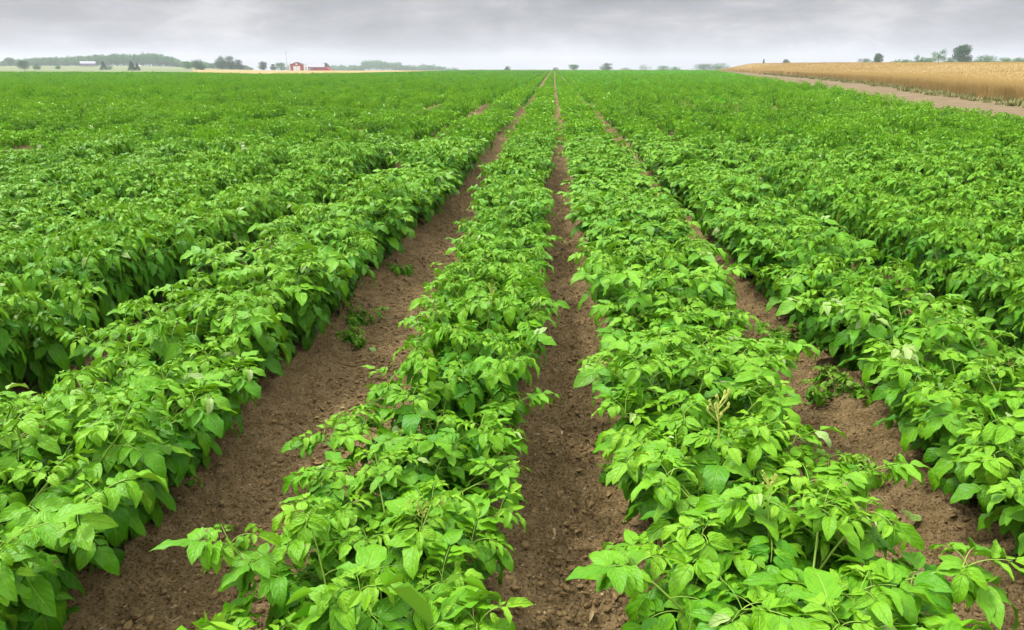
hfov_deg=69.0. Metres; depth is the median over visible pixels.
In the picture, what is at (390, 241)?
potato plant
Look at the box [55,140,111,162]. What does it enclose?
potato plant
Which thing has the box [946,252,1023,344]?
potato plant
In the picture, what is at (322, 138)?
potato plant
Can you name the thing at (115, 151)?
potato plant
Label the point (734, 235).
potato plant
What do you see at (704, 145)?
potato plant
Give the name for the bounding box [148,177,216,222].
potato plant
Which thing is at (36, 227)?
potato plant
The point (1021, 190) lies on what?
potato plant
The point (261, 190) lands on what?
potato plant
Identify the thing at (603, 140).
potato plant
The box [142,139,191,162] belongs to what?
potato plant
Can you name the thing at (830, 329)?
potato plant
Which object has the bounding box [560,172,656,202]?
potato plant
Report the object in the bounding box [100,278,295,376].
potato plant
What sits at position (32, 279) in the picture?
potato plant
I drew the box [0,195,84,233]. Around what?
potato plant
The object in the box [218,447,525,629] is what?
potato plant
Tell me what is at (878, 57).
tree
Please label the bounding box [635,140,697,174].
potato plant
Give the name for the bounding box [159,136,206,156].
potato plant
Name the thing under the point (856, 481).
potato plant
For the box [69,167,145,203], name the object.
potato plant
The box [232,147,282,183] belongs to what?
potato plant
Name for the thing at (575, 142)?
potato plant
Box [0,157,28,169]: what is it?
potato plant
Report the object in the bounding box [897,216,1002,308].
potato plant
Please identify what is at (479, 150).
potato plant
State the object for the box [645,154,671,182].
potato plant
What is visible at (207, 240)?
potato plant
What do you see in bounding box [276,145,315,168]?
potato plant
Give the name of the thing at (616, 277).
potato plant
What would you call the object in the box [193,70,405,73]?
stubble field
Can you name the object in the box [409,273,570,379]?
potato plant
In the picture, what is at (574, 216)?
potato plant
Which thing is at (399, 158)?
potato plant
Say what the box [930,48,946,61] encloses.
tree
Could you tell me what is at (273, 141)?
potato plant
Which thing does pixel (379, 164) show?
potato plant
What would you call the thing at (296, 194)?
potato plant
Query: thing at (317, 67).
long shed
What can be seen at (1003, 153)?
potato plant
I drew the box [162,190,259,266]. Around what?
potato plant
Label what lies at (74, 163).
potato plant
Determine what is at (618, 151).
potato plant
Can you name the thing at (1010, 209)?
potato plant
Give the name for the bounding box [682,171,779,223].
potato plant
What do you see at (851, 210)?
potato plant
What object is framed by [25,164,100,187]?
potato plant
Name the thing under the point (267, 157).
potato plant
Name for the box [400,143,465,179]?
potato plant
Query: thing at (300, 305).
potato plant
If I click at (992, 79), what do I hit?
wheat
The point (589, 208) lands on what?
potato plant
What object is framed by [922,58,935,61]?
tree
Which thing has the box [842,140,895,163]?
potato plant
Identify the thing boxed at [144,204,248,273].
potato plant
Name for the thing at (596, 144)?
potato plant
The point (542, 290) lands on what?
potato plant
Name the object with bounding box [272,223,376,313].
potato plant
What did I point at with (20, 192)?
potato plant
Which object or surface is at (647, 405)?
potato plant
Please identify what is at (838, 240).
potato plant
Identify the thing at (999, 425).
potato plant
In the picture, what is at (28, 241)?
potato plant
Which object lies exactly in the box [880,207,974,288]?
potato plant
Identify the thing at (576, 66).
tree
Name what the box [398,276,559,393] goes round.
potato plant
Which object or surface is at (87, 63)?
farmhouse
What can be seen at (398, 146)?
potato plant
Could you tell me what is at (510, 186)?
potato plant
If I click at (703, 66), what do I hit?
tree
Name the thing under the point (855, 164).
potato plant
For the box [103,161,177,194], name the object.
potato plant
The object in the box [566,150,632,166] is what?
potato plant
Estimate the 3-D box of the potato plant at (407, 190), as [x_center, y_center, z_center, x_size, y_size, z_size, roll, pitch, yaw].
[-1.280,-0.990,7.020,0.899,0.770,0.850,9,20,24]
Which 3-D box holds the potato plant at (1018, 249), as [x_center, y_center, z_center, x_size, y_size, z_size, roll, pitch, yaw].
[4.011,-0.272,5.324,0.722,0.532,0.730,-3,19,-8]
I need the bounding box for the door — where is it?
[293,66,300,70]
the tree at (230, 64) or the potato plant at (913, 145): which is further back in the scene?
the tree at (230, 64)
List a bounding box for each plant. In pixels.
[0,146,39,163]
[0,148,45,161]
[0,153,11,169]
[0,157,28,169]
[0,163,44,181]
[0,170,31,183]
[0,175,55,202]
[0,179,44,218]
[0,183,24,207]
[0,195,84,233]
[0,199,67,243]
[0,202,52,235]
[0,217,99,275]
[0,218,25,243]
[0,227,145,333]
[0,239,19,282]
[0,248,121,349]
[0,271,48,396]
[0,275,106,393]
[0,340,232,539]
[0,375,185,580]
[0,418,168,629]
[0,526,64,629]
[1,233,45,294]
[2,163,57,176]
[5,238,66,266]
[8,168,75,191]
[13,145,76,180]
[19,328,265,477]
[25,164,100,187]
[32,145,95,166]
[37,174,118,203]
[37,184,109,218]
[42,198,129,236]
[53,223,168,323]
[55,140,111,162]
[56,293,281,434]
[59,161,112,183]
[65,151,130,175]
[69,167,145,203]
[70,136,128,159]
[77,131,132,157]
[82,199,150,228]
[85,202,202,308]
[87,158,142,165]
[89,164,166,208]
[93,132,144,154]
[97,201,172,217]
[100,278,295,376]
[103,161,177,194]
[108,157,149,178]
[115,191,187,223]
[118,183,198,222]
[124,147,172,164]
[126,212,221,292]
[127,146,185,169]
[129,158,192,188]
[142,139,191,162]
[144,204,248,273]
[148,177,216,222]
[148,244,335,375]
[149,474,533,629]
[155,165,227,208]
[158,159,200,184]
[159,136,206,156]
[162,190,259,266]
[174,151,215,166]
[175,149,228,164]
[176,169,250,206]
[180,241,360,351]
[183,155,259,189]
[186,187,272,253]
[194,150,231,155]
[206,135,253,156]
[208,183,274,245]
[209,142,272,185]
[210,230,352,324]
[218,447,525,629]
[219,184,301,237]
[221,136,265,152]
[231,138,282,147]
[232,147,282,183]
[233,130,273,153]
[234,144,282,179]
[238,140,293,180]
[239,171,318,222]
[242,179,313,231]
[247,215,373,296]
[259,145,306,169]
[270,199,388,276]
[272,169,329,213]
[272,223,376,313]
[273,161,333,205]
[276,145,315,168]
[280,407,532,561]
[281,146,309,159]
[288,149,353,185]
[290,141,322,149]
[292,136,343,145]
[292,187,420,266]
[294,145,327,156]
[299,199,414,264]
[302,166,354,202]
[310,148,363,193]
[313,139,365,181]
[321,146,377,180]
[321,173,421,240]
[328,186,417,255]
[329,365,560,500]
[336,141,375,179]
[341,178,434,227]
[344,139,390,176]
[350,180,429,237]
[352,140,405,168]
[357,131,407,153]
[357,132,405,167]
[359,144,395,173]
[359,172,456,224]
[369,169,454,218]
[373,166,457,214]
[381,164,462,202]
[386,140,470,185]
[390,314,556,438]
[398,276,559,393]
[399,155,459,198]
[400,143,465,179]
[407,138,476,189]
[408,134,479,184]
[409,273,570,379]
[419,135,479,170]
[423,258,553,325]
[435,248,550,327]
[443,237,545,282]
[445,238,552,285]
[452,211,549,251]
[459,223,565,272]
[462,205,552,245]
[467,184,555,234]
[468,139,484,169]
[469,138,488,170]
[471,185,553,216]
[474,142,486,164]
[474,179,553,233]
[477,163,552,186]
[480,175,550,195]
[481,147,550,183]
[482,148,547,173]
[483,172,546,191]
[495,187,550,216]
[497,149,552,167]
[500,144,556,157]
[502,138,552,152]
[502,141,551,156]
[504,132,557,150]
[505,135,554,153]
[512,159,549,174]
[530,153,555,184]
[555,136,618,153]
[555,183,655,214]
[558,139,628,177]
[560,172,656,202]
[562,132,616,146]
[565,140,634,177]
[565,145,640,167]
[565,153,652,183]
[565,195,681,243]
[565,483,992,629]
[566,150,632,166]
[567,241,759,309]
[568,166,661,187]
[568,188,678,241]
[569,144,638,166]
[570,157,652,176]
[570,183,683,213]
[571,165,661,190]
[573,142,625,151]
[573,186,676,210]
[573,310,793,418]
[575,325,801,447]
[576,210,698,268]
[577,221,709,272]
[578,170,651,191]
[579,244,738,329]
[588,195,700,244]
[589,281,752,361]
[591,326,845,520]
[592,233,718,289]
[602,386,938,578]
[608,286,819,390]
[612,439,1023,629]
[625,133,681,161]
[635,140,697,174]
[636,132,695,169]
[639,136,698,163]
[639,152,707,186]
[642,145,710,186]
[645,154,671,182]
[650,146,737,168]
[653,159,711,200]
[663,159,731,203]
[664,166,772,212]
[665,163,718,211]
[676,171,768,220]
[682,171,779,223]
[687,181,774,238]
[691,130,737,156]
[692,186,816,245]
[698,141,748,159]
[702,202,820,254]
[709,205,817,261]
[713,142,752,168]
[714,208,838,283]
[716,146,748,171]
[723,141,776,172]
[726,146,782,168]
[730,226,829,295]
[734,147,787,173]
[734,161,800,181]
[737,156,788,174]
[740,219,877,300]
[749,239,894,319]
[753,321,805,344]
[755,153,821,197]
[758,134,803,151]
[761,160,842,206]
[763,150,835,196]
[769,248,918,349]
[774,131,821,159]
[776,268,973,370]
[777,138,817,155]
[780,174,856,223]
[781,169,849,207]
[788,143,835,158]
[789,144,840,171]
[798,147,846,169]
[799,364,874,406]
[803,176,880,235]
[808,156,860,172]
[811,180,872,219]
[820,183,914,242]
[821,159,879,182]
[823,294,1018,387]
[828,194,934,266]
[830,159,897,180]
[833,161,888,175]
[838,169,897,190]
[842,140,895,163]
[842,142,879,163]
[846,147,912,168]
[850,171,939,193]
[859,344,1023,465]
[862,199,976,270]
[863,335,1023,429]
[866,149,914,169]
[873,152,932,170]
[879,171,955,222]
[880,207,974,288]
[885,153,939,170]
[885,174,972,218]
[892,159,933,180]
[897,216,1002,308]
[902,136,945,153]
[902,355,1023,514]
[909,140,965,154]
[910,144,978,198]
[917,186,985,220]
[919,138,980,159]
[919,238,1023,327]
[921,184,1023,224]
[925,154,1003,197]
[935,140,997,174]
[939,166,1018,199]
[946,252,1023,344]
[947,428,1023,576]
[949,145,998,169]
[962,201,1023,249]
[963,253,1023,358]
[966,149,1022,172]
[966,176,1023,216]
[971,215,1023,260]
[975,146,1023,181]
[989,156,1023,190]
[991,219,1023,262]
[993,196,1023,219]
[995,142,1023,155]
[997,289,1023,355]
[1004,189,1023,222]
[1007,244,1023,252]
[1009,154,1023,191]
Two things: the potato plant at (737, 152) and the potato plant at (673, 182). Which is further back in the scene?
the potato plant at (737, 152)
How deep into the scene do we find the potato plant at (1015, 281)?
4.23 m
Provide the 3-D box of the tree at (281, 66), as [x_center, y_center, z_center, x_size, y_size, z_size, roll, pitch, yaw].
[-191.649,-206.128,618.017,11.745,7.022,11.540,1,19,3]
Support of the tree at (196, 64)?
on the ground at (100, 602)
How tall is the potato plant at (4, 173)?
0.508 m
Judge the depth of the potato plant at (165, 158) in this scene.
10.39 m
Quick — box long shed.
[305,64,332,70]
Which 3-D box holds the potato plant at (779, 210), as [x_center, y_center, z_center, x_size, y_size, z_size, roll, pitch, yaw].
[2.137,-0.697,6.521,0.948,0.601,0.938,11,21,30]
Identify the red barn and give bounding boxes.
[289,62,305,70]
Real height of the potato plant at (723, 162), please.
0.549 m
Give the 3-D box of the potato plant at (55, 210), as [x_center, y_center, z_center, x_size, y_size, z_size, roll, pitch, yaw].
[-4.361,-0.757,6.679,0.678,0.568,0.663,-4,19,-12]
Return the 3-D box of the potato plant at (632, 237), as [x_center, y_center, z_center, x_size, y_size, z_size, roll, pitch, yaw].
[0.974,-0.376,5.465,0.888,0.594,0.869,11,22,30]
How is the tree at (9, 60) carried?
on the ground at (100, 602)
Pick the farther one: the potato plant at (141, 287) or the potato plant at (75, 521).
the potato plant at (141, 287)
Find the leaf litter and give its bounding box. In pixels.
[103,238,956,626]
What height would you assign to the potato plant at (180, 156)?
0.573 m
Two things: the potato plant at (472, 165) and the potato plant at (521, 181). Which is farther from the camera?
the potato plant at (472, 165)
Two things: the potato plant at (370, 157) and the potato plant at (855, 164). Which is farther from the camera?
the potato plant at (370, 157)
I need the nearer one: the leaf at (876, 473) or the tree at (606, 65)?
the leaf at (876, 473)
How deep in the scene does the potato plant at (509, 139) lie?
12.69 m
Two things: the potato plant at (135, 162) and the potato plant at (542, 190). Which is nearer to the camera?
the potato plant at (542, 190)
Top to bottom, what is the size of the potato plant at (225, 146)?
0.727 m
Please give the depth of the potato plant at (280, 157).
9.74 m
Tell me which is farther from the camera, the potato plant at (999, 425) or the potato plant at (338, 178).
the potato plant at (338, 178)
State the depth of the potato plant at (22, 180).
7.90 m
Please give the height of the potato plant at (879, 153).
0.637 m
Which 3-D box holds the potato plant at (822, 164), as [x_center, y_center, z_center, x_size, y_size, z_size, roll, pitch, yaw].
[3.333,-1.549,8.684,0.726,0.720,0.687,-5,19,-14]
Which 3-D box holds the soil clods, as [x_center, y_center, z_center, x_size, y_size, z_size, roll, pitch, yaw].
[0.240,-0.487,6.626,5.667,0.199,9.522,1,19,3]
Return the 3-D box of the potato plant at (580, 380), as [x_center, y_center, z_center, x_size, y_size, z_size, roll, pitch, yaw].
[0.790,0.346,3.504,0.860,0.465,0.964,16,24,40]
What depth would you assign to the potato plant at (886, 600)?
1.92 m
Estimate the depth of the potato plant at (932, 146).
10.46 m
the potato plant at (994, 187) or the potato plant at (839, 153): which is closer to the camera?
the potato plant at (994, 187)
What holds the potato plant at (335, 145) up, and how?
on the ground at (100, 602)
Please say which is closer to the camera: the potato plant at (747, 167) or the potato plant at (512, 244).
the potato plant at (512, 244)
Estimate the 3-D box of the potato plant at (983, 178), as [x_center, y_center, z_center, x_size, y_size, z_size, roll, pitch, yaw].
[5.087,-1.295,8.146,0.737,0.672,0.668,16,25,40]
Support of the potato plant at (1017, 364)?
on the ground at (100, 602)
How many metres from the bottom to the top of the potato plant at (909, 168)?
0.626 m
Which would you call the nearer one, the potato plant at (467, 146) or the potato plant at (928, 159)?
the potato plant at (928, 159)
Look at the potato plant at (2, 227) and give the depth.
6.10 m
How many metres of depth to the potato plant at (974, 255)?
4.78 m
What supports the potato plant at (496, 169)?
on the ground at (100, 602)
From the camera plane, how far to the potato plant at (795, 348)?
3.74 m
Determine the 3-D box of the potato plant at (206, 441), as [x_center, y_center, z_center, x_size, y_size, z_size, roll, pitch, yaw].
[-1.495,0.448,3.105,0.806,0.553,0.902,10,21,28]
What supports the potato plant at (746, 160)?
on the ground at (100, 602)
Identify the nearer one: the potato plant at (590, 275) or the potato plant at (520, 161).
the potato plant at (590, 275)
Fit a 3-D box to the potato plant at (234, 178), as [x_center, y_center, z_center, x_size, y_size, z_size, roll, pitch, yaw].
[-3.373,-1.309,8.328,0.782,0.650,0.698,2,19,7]
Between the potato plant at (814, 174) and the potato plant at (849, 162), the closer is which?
the potato plant at (814, 174)
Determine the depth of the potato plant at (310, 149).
11.11 m
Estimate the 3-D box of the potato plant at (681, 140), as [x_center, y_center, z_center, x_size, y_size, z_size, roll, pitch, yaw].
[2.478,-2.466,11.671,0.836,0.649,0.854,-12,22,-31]
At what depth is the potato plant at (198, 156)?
9.90 m
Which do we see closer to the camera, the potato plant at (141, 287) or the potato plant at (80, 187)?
the potato plant at (141, 287)
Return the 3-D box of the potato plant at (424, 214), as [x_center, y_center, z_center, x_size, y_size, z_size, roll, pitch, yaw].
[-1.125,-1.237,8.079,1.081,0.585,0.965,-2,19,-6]
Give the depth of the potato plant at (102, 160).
9.20 m
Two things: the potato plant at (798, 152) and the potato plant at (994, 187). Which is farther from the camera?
the potato plant at (798, 152)
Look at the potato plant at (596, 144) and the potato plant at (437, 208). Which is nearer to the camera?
the potato plant at (437, 208)
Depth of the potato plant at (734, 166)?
10.81 m
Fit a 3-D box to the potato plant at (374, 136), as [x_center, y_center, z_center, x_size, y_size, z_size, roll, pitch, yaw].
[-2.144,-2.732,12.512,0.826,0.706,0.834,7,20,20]
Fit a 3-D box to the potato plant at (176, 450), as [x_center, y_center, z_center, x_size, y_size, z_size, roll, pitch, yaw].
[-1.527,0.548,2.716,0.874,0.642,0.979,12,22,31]
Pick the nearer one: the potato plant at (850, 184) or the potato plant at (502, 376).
the potato plant at (502, 376)
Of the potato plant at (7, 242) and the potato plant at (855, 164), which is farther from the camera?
the potato plant at (855, 164)
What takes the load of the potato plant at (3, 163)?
on the ground at (100, 602)
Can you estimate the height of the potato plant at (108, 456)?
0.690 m
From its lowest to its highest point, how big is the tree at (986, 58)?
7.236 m
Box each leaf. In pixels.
[187,479,194,485]
[596,463,620,485]
[839,452,887,487]
[901,509,921,520]
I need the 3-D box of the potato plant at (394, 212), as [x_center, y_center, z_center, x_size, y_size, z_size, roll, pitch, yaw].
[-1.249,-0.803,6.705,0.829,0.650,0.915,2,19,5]
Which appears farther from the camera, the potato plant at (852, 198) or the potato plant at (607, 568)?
the potato plant at (852, 198)
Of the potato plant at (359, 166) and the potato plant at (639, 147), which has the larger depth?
the potato plant at (639, 147)
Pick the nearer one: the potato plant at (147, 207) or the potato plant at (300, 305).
the potato plant at (300, 305)
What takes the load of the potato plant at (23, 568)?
on the ground at (100, 602)
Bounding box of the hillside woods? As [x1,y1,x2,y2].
[0,53,253,69]
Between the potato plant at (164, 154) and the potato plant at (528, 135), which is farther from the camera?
the potato plant at (528, 135)
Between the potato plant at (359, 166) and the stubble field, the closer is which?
the potato plant at (359, 166)
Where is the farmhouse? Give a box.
[79,61,95,65]
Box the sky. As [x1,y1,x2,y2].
[0,0,1023,70]
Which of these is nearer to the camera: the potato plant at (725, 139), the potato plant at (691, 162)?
the potato plant at (691, 162)
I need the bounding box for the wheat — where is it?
[718,62,1023,100]
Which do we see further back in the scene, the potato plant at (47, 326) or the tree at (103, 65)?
the tree at (103, 65)
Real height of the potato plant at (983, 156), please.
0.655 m
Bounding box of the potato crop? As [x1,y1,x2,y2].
[0,69,1023,629]
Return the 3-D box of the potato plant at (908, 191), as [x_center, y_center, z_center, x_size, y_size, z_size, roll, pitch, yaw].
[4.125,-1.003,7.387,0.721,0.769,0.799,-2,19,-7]
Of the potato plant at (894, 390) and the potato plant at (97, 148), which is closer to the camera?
the potato plant at (894, 390)
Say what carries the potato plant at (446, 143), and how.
on the ground at (100, 602)
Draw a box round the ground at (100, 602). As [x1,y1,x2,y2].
[0,66,1023,629]
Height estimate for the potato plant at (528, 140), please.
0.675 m
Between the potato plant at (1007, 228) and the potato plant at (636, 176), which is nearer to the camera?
the potato plant at (1007, 228)
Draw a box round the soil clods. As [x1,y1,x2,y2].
[22,181,1023,629]
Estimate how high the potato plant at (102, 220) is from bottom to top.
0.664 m
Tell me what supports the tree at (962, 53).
on the ground at (100, 602)
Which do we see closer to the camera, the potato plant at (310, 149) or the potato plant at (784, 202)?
the potato plant at (784, 202)
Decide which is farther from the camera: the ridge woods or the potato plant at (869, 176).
the ridge woods
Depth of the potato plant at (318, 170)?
8.61 m
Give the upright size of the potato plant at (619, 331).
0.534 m
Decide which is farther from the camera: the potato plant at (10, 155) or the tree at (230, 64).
the tree at (230, 64)
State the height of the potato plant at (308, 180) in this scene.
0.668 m
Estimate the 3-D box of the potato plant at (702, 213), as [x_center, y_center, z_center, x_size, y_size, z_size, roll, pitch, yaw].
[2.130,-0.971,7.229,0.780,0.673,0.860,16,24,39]
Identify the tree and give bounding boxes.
[4,57,14,65]
[16,60,30,69]
[32,63,40,69]
[99,61,107,69]
[127,60,136,70]
[182,62,193,69]
[190,59,205,69]
[215,56,225,69]
[224,55,235,69]
[235,59,244,69]
[258,61,267,69]
[274,62,287,70]
[569,64,578,69]
[599,63,612,69]
[656,66,669,69]
[694,64,714,69]
[711,63,730,69]
[856,58,868,61]
[873,53,883,61]
[914,54,924,61]
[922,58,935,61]
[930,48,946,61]
[951,44,972,61]
[973,55,997,61]
[998,57,1012,61]
[1013,57,1023,61]
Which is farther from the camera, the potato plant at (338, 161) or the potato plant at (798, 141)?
the potato plant at (798, 141)
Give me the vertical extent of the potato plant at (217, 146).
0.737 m
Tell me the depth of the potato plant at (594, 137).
12.45 m
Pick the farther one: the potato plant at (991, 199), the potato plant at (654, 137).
the potato plant at (654, 137)
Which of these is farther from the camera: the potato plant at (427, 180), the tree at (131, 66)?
the tree at (131, 66)
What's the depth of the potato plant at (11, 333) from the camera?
3.58 m
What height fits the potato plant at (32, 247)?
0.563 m
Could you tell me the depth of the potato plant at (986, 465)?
2.41 m
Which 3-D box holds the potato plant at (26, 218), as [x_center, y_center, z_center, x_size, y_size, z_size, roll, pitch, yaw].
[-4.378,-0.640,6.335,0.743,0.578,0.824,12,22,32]
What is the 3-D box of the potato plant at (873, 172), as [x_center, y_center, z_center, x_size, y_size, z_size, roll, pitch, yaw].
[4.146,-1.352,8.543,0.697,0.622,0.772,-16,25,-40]
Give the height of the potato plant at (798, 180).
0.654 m
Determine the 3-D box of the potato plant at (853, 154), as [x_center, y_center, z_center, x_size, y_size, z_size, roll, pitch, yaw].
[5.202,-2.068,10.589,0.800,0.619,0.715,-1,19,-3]
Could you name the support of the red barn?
on the ground at (100, 602)
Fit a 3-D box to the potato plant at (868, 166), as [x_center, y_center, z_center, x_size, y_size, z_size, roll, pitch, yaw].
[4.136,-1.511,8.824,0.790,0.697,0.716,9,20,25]
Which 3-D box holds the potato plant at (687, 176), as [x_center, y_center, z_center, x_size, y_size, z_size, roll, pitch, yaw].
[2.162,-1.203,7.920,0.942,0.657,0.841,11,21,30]
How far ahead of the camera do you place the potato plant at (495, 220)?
5.92 m
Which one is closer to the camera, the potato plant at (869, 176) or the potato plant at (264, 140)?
the potato plant at (869, 176)
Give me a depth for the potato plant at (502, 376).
3.05 m
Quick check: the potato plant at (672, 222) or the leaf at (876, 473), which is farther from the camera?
the potato plant at (672, 222)
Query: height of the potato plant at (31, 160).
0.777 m
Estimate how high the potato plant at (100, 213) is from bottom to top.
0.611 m
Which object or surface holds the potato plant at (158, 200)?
on the ground at (100, 602)
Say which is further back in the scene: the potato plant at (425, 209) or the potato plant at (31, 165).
the potato plant at (31, 165)
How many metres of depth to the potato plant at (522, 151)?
10.74 m
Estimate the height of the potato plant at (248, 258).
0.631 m
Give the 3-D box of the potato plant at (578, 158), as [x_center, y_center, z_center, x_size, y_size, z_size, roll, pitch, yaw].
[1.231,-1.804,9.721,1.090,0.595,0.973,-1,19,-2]
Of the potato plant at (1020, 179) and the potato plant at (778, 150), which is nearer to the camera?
the potato plant at (1020, 179)
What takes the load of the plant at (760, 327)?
on the ground at (100, 602)
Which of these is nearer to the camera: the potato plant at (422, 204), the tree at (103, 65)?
the potato plant at (422, 204)
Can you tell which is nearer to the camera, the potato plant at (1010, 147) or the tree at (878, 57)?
the potato plant at (1010, 147)
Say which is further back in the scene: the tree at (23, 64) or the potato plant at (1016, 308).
the tree at (23, 64)
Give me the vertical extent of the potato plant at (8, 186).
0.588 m
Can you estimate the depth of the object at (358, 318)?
5.14 m
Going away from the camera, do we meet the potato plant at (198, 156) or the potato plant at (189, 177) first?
the potato plant at (189, 177)
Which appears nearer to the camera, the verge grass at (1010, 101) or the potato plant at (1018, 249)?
the potato plant at (1018, 249)
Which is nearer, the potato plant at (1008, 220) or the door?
the potato plant at (1008, 220)
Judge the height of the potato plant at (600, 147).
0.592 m
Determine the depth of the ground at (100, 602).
3.31 m
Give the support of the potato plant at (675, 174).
on the ground at (100, 602)
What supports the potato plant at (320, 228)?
on the ground at (100, 602)
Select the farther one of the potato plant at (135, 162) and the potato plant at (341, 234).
the potato plant at (135, 162)
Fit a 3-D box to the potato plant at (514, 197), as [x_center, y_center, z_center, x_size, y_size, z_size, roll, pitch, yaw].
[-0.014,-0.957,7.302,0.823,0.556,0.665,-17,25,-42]
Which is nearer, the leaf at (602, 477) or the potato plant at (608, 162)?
the leaf at (602, 477)
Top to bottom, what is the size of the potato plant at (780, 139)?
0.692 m
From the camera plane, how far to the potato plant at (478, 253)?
4.97 m
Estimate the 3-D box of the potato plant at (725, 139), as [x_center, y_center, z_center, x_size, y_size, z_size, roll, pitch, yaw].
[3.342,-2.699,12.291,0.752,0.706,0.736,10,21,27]
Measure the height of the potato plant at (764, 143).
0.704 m
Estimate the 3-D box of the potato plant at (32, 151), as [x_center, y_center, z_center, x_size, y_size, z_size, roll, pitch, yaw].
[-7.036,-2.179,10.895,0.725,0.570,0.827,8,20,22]
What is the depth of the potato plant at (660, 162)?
9.92 m
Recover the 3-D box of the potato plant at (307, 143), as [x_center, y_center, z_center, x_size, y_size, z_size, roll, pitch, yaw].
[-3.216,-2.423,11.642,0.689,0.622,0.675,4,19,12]
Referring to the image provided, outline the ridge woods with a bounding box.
[287,59,458,70]
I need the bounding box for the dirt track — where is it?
[728,71,1023,122]
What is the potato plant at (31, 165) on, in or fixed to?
on the ground at (100, 602)
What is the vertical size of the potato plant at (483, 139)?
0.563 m
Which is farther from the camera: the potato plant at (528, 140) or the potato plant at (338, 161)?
the potato plant at (528, 140)
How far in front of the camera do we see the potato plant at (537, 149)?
11.24 m
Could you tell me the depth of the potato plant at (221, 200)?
6.54 m
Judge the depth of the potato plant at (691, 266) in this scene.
5.02 m
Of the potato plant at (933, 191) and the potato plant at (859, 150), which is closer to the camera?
the potato plant at (933, 191)
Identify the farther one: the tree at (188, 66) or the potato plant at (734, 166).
the tree at (188, 66)
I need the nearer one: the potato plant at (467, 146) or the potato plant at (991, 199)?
the potato plant at (991, 199)
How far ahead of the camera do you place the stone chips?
3.02 m
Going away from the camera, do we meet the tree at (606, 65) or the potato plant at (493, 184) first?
the potato plant at (493, 184)
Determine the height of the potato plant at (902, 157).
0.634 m
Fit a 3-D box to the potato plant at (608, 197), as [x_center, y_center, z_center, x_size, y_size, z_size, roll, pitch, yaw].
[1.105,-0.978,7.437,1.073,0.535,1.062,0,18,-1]
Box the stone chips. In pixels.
[79,186,1020,629]
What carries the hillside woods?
on the ground at (100, 602)
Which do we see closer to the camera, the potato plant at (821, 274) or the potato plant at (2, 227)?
the potato plant at (821, 274)
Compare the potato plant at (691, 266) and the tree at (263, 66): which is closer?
the potato plant at (691, 266)
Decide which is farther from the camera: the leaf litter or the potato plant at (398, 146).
the potato plant at (398, 146)
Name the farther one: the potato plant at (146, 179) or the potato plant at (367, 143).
the potato plant at (367, 143)
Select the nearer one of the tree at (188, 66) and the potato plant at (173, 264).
the potato plant at (173, 264)
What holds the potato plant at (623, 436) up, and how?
on the ground at (100, 602)
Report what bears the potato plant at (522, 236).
on the ground at (100, 602)
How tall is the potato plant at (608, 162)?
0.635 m
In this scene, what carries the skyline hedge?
on the ground at (100, 602)
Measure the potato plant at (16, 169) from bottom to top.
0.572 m
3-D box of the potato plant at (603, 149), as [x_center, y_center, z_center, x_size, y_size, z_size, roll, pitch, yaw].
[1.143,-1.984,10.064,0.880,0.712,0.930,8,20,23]
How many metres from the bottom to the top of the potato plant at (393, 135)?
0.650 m
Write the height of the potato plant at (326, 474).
0.466 m
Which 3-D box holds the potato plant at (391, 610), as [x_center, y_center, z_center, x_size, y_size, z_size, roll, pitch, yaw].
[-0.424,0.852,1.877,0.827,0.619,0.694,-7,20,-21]
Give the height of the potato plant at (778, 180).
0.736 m
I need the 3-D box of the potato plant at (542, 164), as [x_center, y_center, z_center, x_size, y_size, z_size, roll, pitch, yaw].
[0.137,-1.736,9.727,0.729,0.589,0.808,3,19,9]
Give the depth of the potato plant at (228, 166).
8.38 m
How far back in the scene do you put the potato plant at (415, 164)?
9.35 m
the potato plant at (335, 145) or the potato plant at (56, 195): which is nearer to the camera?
the potato plant at (56, 195)
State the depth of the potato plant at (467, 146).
10.38 m
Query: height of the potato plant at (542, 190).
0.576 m
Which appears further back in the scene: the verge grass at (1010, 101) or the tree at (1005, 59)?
the tree at (1005, 59)
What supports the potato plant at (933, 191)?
on the ground at (100, 602)
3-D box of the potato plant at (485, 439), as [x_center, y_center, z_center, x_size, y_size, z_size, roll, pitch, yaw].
[-0.301,0.499,2.927,0.826,0.528,0.749,10,21,27]
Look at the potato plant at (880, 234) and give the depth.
5.87 m
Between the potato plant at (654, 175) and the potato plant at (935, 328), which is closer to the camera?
the potato plant at (935, 328)
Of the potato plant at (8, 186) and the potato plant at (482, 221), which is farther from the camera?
the potato plant at (8, 186)
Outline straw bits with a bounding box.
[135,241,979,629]
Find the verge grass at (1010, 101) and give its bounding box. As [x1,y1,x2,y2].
[759,73,1023,107]
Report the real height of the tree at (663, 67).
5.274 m
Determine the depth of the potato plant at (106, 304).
4.46 m
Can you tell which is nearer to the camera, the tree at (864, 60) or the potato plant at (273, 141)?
the potato plant at (273, 141)
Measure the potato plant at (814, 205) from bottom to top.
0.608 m
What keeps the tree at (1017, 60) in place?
on the ground at (100, 602)
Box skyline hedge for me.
[890,59,1023,61]
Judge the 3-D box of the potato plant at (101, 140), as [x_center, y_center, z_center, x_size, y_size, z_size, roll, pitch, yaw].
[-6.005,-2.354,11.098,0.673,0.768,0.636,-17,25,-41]
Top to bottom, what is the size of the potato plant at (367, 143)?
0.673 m
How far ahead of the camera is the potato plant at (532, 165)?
8.85 m
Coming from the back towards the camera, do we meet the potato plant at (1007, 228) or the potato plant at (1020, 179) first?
the potato plant at (1020, 179)
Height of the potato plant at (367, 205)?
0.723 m

